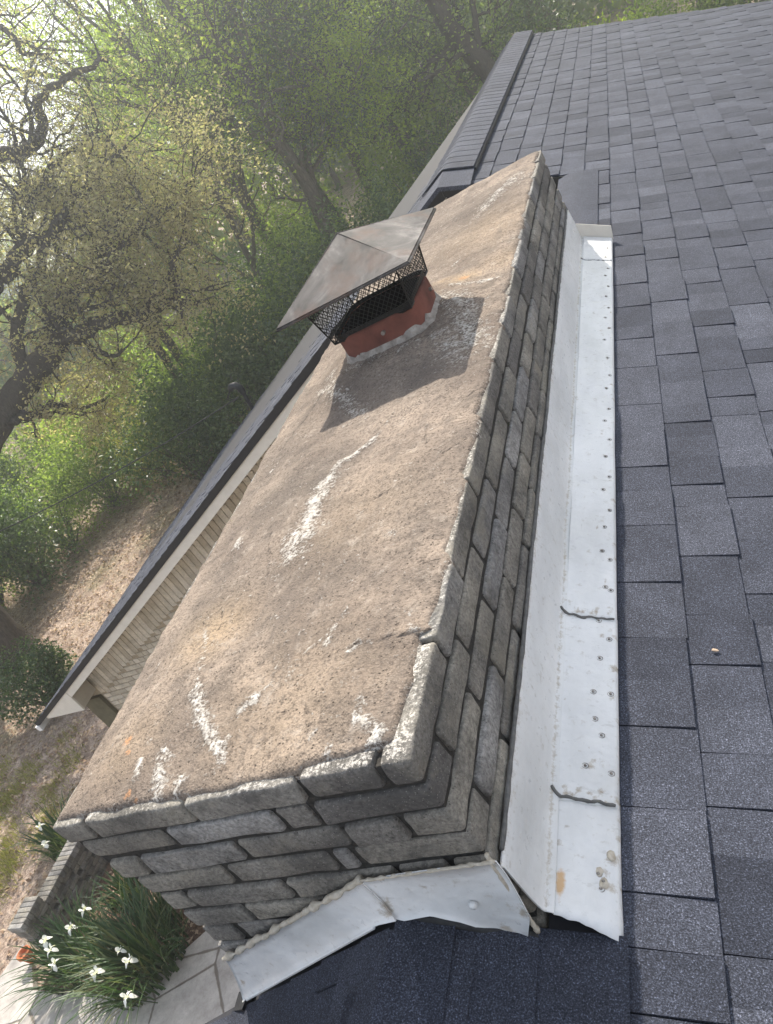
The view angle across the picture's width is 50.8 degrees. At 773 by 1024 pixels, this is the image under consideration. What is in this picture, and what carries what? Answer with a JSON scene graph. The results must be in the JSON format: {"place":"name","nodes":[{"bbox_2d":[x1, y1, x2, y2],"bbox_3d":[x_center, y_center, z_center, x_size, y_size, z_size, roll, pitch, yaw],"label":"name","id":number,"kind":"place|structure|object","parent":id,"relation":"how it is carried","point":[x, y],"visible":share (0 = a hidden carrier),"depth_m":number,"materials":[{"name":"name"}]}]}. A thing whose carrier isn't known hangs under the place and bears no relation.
{"place":"outdoors","nodes":[
{"label":"outdoors","id":0,"kind":"place"},
{"bbox_2d":[0,932,239,1023],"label":"patio","id":1,"kind":"structure","parent":0,"point":[201,986],"depth_m":9.15,"materials":[{"name":"grey concrete"}]},
{"bbox_2d":[16,945,36,962],"bbox_3d":[-4.688,5.810,10.640,0.200,0.200,0.200,-20,30,27],"label":"flower pot","id":2,"kind":"object","parent":1,"relation":"on","point":[22,952],"visible":0.65,"depth_m":10.62,"materials":[{"name":"ceramic"}]},
{"bbox_2d":[0,0,379,268],"label":"sky","id":3,"kind":"structure","parent":0,"point":[102,1],"materials":[{"name":"white"}]},
{"bbox_2d":[0,0,758,1000],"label":"ground","id":4,"kind":"structure","parent":0,"point":[8,908],"depth_m":20.35,"materials":[{"name":"brown soil"}]},
{"bbox_2d":[0,540,32,607],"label":"bush","id":5,"kind":"object","parent":4,"relation":"on","point":[2,602],"visible":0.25,"depth_m":22.98,"materials":[{"name":"green plant"}]},
{"bbox_2d":[0,222,38,457],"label":"tree","id":6,"kind":"object","parent":4,"relation":"on","point":[15,438],"visible":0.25,"depth_m":36.56,"materials":[{"name":"grey plant"}]},
{"bbox_2d":[0,445,49,526],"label":"bush","id":7,"kind":"object","parent":4,"relation":"on","point":[10,473],"visible":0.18,"depth_m":27.82,"materials":[{"name":"green plant"}]},
{"bbox_2d":[0,171,50,386],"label":"tree","id":8,"kind":"object","parent":4,"relation":"on","point":[15,280],"visible":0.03,"depth_m":47.17,"materials":[{"name":"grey plant"}]},
{"bbox_2d":[0,246,55,408],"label":"tree","id":9,"kind":"object","parent":4,"relation":"on","point":[4,338],"visible":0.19,"depth_m":41.37,"materials":[{"name":"grey plant"}]},
{"bbox_2d":[2,269,72,375],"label":"neighbour house","id":10,"kind":"structure","parent":4,"relation":"on","point":[5,291],"depth_m":53.13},
{"bbox_2d":[0,635,78,727],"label":"round shrub","id":11,"kind":"object","parent":4,"relation":"on","point":[49,681],"visible":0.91,"depth_m":15.98,"materials":[{"name":"green plant"}]},
{"bbox_2d":[6,789,73,877],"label":"iris clump","id":12,"kind":"object","parent":4,"relation":"on","point":[54,839],"visible":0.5,"depth_m":12.34,"materials":[{"name":"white plant"}]},
{"bbox_2d":[0,719,84,912],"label":"grass","id":13,"kind":"structure","parent":4,"relation":"on","point":[5,845],"depth_m":14.05,"materials":[{"name":"green plant"}]},
{"bbox_2d":[0,399,84,509],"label":"bush","id":14,"kind":"object","parent":4,"relation":"on","point":[26,442],"visible":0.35,"depth_m":28.11,"materials":[{"name":"green plant"}]},
{"bbox_2d":[0,478,88,611],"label":"bush","id":15,"kind":"object","parent":4,"relation":"on","point":[29,565],"visible":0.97,"depth_m":21.82,"materials":[{"name":"green plant"}]},
{"bbox_2d":[0,168,103,365],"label":"tree","id":16,"kind":"object","parent":4,"relation":"on","point":[16,292],"visible":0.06,"depth_m":42.88,"materials":[{"name":"grey plant"}]},
{"bbox_2d":[0,447,110,568],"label":"bush","id":17,"kind":"object","parent":4,"relation":"on","point":[54,481],"visible":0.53,"depth_m":23.44,"materials":[{"name":"green plant"}]},
{"bbox_2d":[7,841,108,949],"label":"garden wall","id":18,"kind":"structure","parent":4,"relation":"on","point":[78,863],"depth_m":10.85,"materials":[{"name":"brick"}]},
{"bbox_2d":[1,110,139,361],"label":"tree","id":19,"kind":"object","parent":4,"relation":"on","point":[51,244],"visible":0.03,"depth_m":37.38,"materials":[{"name":"grey plant"}]},
{"bbox_2d":[24,383,122,475],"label":"bush","id":20,"kind":"object","parent":4,"relation":"on","point":[57,438],"visible":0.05,"depth_m":27.89,"materials":[{"name":"green plant"}]},
{"bbox_2d":[34,424,138,527],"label":"bush","id":21,"kind":"object","parent":4,"relation":"on","point":[114,499],"visible":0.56,"depth_m":24.19,"materials":[{"name":"green plant"}]},
{"bbox_2d":[30,361,166,489],"bbox_3d":[-8.957,-2.728,25.508,3.583,4.161,4.241,-46,29,-22],"label":"bush","id":22,"kind":"object","parent":4,"relation":"on","point":[69,426],"visible":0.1,"depth_m":24.73,"materials":[{"name":"green plant"}]},
{"bbox_2d":[0,106,206,330],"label":"tree","id":23,"kind":"object","parent":4,"relation":"on","point":[152,263],"visible":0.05,"depth_m":35.84,"materials":[{"name":"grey plant"}]},
{"bbox_2d":[2,103,227,453],"bbox_3d":[-6.685,-5.627,22.009,5.598,9.995,6.211,-20,30,27],"label":"leaning trunk tree","id":24,"kind":"object","parent":4,"relation":"on","point":[171,344],"visible":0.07,"depth_m":21.84,"materials":[{"name":"green plant"}]},
{"bbox_2d":[14,59,217,315],"bbox_3d":[-12.470,-15.414,39.904,9.312,12.845,6.920,9,50,54],"label":"tree","id":25,"kind":"object","parent":4,"relation":"on","point":[140,186],"visible":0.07,"depth_m":39.17,"materials":[{"name":"green plant"}]},
{"bbox_2d":[40,862,204,994],"bbox_3d":[-0.718,4.191,9.323,8.285,0.150,2.997,-17,32,32],"label":"flower bed","id":26,"kind":"object","parent":4,"relation":"on","point":[187,928],"visible":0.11,"depth_m":10.24,"materials":[{"name":"brown plant"}]},
{"bbox_2d":[1,880,116,1023],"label":"iris clump","id":27,"kind":"object","parent":26,"relation":"on","point":[49,946],"visible":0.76,"depth_m":10.03,"materials":[{"name":"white plant"}]},
{"bbox_2d":[76,863,144,924],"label":"iris clump","id":28,"kind":"object","parent":26,"relation":"on","point":[114,882],"visible":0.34,"depth_m":10.70,"materials":[{"name":"green plant"}]},
{"bbox_2d":[41,872,189,1023],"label":"iris clump","id":29,"kind":"object","parent":26,"relation":"on","point":[130,946],"visible":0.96,"depth_m":9.39,"materials":[{"name":"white plant"}]},
{"bbox_2d":[82,390,186,486],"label":"bush","id":30,"kind":"object","parent":4,"relation":"on","point":[135,457],"visible":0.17,"depth_m":23.43,"materials":[{"name":"green plant"}]},
{"bbox_2d":[0,359,280,970],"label":"leaf litter","id":31,"kind":"object","parent":4,"relation":"on","point":[44,874],"visible":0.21,"depth_m":19.82,"materials":[{"name":"brown plant"}]},
{"bbox_2d":[0,0,285,672],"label":"oak tree","id":32,"kind":"object","parent":4,"relation":"on","point":[23,385],"visible":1,"depth_m":17.27,"materials":[{"name":"green plant"}]},
{"bbox_2d":[90,309,201,414],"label":"bush","id":33,"kind":"object","parent":4,"relation":"on","point":[135,350],"visible":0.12,"depth_m":28.00,"materials":[{"name":"green plant"}]},
{"bbox_2d":[0,0,298,314],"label":"tree","id":34,"kind":"object","parent":4,"relation":"on","point":[245,251],"visible":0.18,"depth_m":25.75,"materials":[{"name":"green plant"}]},
{"bbox_2d":[86,346,243,501],"bbox_3d":[-5.760,-2.507,21.721,3.672,4.087,3.848,-24,28,20],"label":"bush","id":35,"kind":"object","parent":4,"relation":"on","point":[197,467],"visible":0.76,"depth_m":21.24,"materials":[{"name":"green plant"}]},
{"bbox_2d":[78,0,266,271],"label":"tree","id":36,"kind":"object","parent":4,"relation":"on","point":[249,239],"visible":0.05,"depth_m":36.35,"materials":[{"name":"green plant"}]},
{"bbox_2d":[0,0,360,230],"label":"tree","id":37,"kind":"object","parent":4,"relation":"on","point":[322,194],"visible":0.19,"depth_m":23.09,"materials":[{"name":"green plant"}]},
{"bbox_2d":[118,321,251,471],"bbox_3d":[-5.534,-3.312,23.127,4.279,3.778,3.176,-7,38,43],"label":"bush","id":38,"kind":"object","parent":4,"relation":"on","point":[160,365],"visible":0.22,"depth_m":22.62,"materials":[{"name":"green plant"}]},
{"bbox_2d":[18,0,359,249],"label":"forked tree","id":39,"kind":"object","parent":4,"relation":"on","point":[303,178],"visible":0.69,"depth_m":22.18,"materials":[{"name":"green plant"}]},
{"bbox_2d":[0,0,384,276],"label":"tree","id":40,"kind":"object","parent":4,"relation":"on","point":[128,41],"visible":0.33,"depth_m":24.06,"materials":[{"name":"green plant"}]},
{"bbox_2d":[78,0,349,224],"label":"tree","id":41,"kind":"object","parent":4,"relation":"on","point":[294,181],"depth_m":43.32,"materials":[{"name":"green plant"}]},
{"bbox_2d":[165,306,289,463],"bbox_3d":[-4.242,-3.422,21.626,3.783,4.019,3.610,-1,42,48],"label":"bush","id":42,"kind":"object","parent":4,"relation":"on","point":[220,377],"visible":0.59,"depth_m":20.96,"materials":[{"name":"green plant"}]},
{"bbox_2d":[158,252,297,417],"bbox_3d":[-4.683,-5.010,24.428,3.576,4.254,4.818,-13,34,37],"label":"bush","id":43,"kind":"object","parent":4,"relation":"on","point":[219,276],"visible":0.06,"depth_m":23.70,"materials":[{"name":"green plant"}]},
{"bbox_2d":[184,239,321,414],"bbox_3d":[-3.622,-4.616,22.138,4.205,4.681,4.407,-23,29,23],"label":"bush","id":44,"kind":"object","parent":4,"relation":"on","point":[286,349],"visible":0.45,"depth_m":21.54,"materials":[{"name":"green plant"}]},
{"bbox_2d":[217,245,288,319],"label":"bush","id":45,"kind":"object","parent":4,"relation":"on","point":[258,262],"visible":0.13,"depth_m":28.63,"materials":[{"name":"green plant"}]},
{"bbox_2d":[87,0,439,215],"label":"tree","id":46,"kind":"object","parent":4,"relation":"on","point":[354,153],"visible":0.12,"depth_m":24.37,"materials":[{"name":"green plant"}]},
{"bbox_2d":[132,0,412,173],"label":"tree","id":47,"kind":"object","parent":4,"relation":"on","point":[391,147],"visible":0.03,"depth_m":40.07,"materials":[{"name":"green plant"}]},
{"bbox_2d":[221,224,326,381],"bbox_3d":[-2.650,-5.750,23.602,4.528,3.999,3.361,-45,28,-20],"label":"bush","id":48,"kind":"object","parent":4,"relation":"on","point":[275,281],"visible":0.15,"depth_m":22.62,"materials":[{"name":"green plant"}]},
{"bbox_2d":[113,0,448,133],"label":"tree","id":49,"kind":"object","parent":4,"relation":"on","point":[384,39],"visible":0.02,"depth_m":32.86,"materials":[{"name":"green plant"}]},
{"bbox_2d":[234,26,360,195],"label":"tree","id":50,"kind":"object","parent":4,"relation":"on","point":[335,178],"visible":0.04,"depth_m":47.90,"materials":[{"name":"green plant"}]},
{"bbox_2d":[235,173,367,300],"bbox_3d":[-2.978,-9.862,29.543,4.937,4.844,4.172,-18,31,30],"label":"bush","id":51,"kind":"object","parent":4,"relation":"on","point":[279,235],"visible":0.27,"depth_m":28.80,"materials":[{"name":"green plant"}]},
{"bbox_2d":[185,0,423,234],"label":"slender tree","id":52,"kind":"object","parent":4,"relation":"on","point":[346,41],"visible":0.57,"depth_m":23.22,"materials":[{"name":"green plant"}]},
{"bbox_2d":[263,196,355,347],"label":"bush","id":53,"kind":"object","parent":4,"relation":"on","point":[314,250],"visible":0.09,"depth_m":22.22,"materials":[{"name":"green plant"}]},
{"bbox_2d":[79,0,558,189],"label":"tree","id":54,"kind":"object","parent":4,"relation":"on","point":[295,40],"visible":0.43,"depth_m":22.95,"materials":[{"name":"green plant"}]},
{"bbox_2d":[0,0,642,404],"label":"distant wood","id":55,"kind":"object","parent":4,"relation":"on","point":[578,10],"visible":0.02,"depth_m":48.62,"materials":[{"name":"green plant"}]},
{"bbox_2d":[295,175,403,273],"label":"bush","id":56,"kind":"object","parent":4,"relation":"on","point":[341,218],"visible":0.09,"depth_m":25.93,"materials":[{"name":"green plant"}]},
{"bbox_2d":[312,162,408,251],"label":"bush","id":57,"kind":"object","parent":4,"relation":"on","point":[386,210],"visible":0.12,"depth_m":22.32,"materials":[{"name":"green plant"}]},
{"bbox_2d":[343,99,455,221],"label":"bush","id":58,"kind":"object","parent":4,"relation":"on","point":[409,179],"visible":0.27,"depth_m":26.34,"materials":[{"name":"green plant"}]},
{"bbox_2d":[35,0,772,1023],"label":"house","id":59,"kind":"structure","parent":4,"relation":"on","point":[651,138],"depth_m":2.50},
{"bbox_2d":[226,382,253,409],"bbox_3d":[-2.451,-1.847,13.812,0.407,0.802,0.132,-20,30,27],"label":"service mast","id":60,"kind":"object","parent":59,"relation":"on","point":[239,388],"visible":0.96,"depth_m":13.63,"materials":[{"name":"black metal"}]},
{"bbox_2d":[0,397,237,531],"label":"overhead wire","id":61,"kind":"object","parent":60,"relation":"attached to","point":[122,467],"visible":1,"depth_m":14.09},
{"bbox_2d":[54,150,566,952],"bbox_3d":[1.506,1.551,4.119,0.860,6.630,3.592,-20,30,27],"label":"chimney","id":62,"kind":"object","parent":59,"relation":"attached to","point":[318,702],"visible":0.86,"depth_m":1.74,"materials":[{"name":"concrete"}]},
{"bbox_2d":[222,208,623,1001],"bbox_3d":[0.339,-0.231,2.949,1.003,0.418,3.554,-20,30,27],"label":"chimney flashing","id":63,"kind":"object","parent":62,"relation":"attached to","point":[560,842],"visible":1,"depth_m":1.77,"materials":[{"name":"white paint"}]},
{"bbox_2d":[259,0,587,172],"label":"tree","id":64,"kind":"object","parent":4,"relation":"on","point":[530,24],"visible":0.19,"depth_m":28.43,"materials":[{"name":"green plant"}]},
{"bbox_2d":[280,0,571,192],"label":"dark limb tree","id":65,"kind":"object","parent":4,"relation":"on","point":[472,52],"visible":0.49,"depth_m":25.78,"materials":[{"name":"green plant"}]},
{"bbox_2d":[333,0,567,67],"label":"tree","id":66,"kind":"object","parent":4,"relation":"on","point":[547,15],"visible":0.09,"depth_m":30.94,"materials":[{"name":"green plant"}]},
{"bbox_2d":[524,2,542,32],"bbox_3d":[4.470,-26.874,31.041,14.219,20.631,10.960,-48,29,-25],"label":"tree","id":67,"kind":"object","parent":4,"relation":"on","point":[531,18],"visible":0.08,"depth_m":33.68,"materials":[{"name":"green plant"}]},
{"bbox_2d":[496,9,591,55],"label":"bush","id":68,"kind":"object","parent":4,"relation":"on","point":[566,24],"visible":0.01,"depth_m":28.72,"materials":[{"name":"green plant"}]},
{"bbox_2d":[590,0,647,24],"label":"bush","id":69,"kind":"object","parent":4,"relation":"on","point":[617,15],"visible":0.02,"depth_m":26.43,"materials":[{"name":"green plant"}]},
{"bbox_2d":[625,0,644,18],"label":"tree","id":70,"kind":"object","parent":4,"relation":"on","point":[633,11],"visible":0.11,"depth_m":35.86,"materials":[{"name":"grey plant"}]},
{"bbox_2d":[623,0,767,20],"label":"bush","id":71,"kind":"object","parent":4,"relation":"on","point":[659,7],"visible":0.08,"depth_m":25.01,"materials":[{"name":"green plant"}]},
{"bbox_2d":[685,0,771,10],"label":"bush","id":72,"kind":"object","parent":4,"relation":"on","point":[722,1],"visible":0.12,"depth_m":24.28,"materials":[{"name":"green plant"}]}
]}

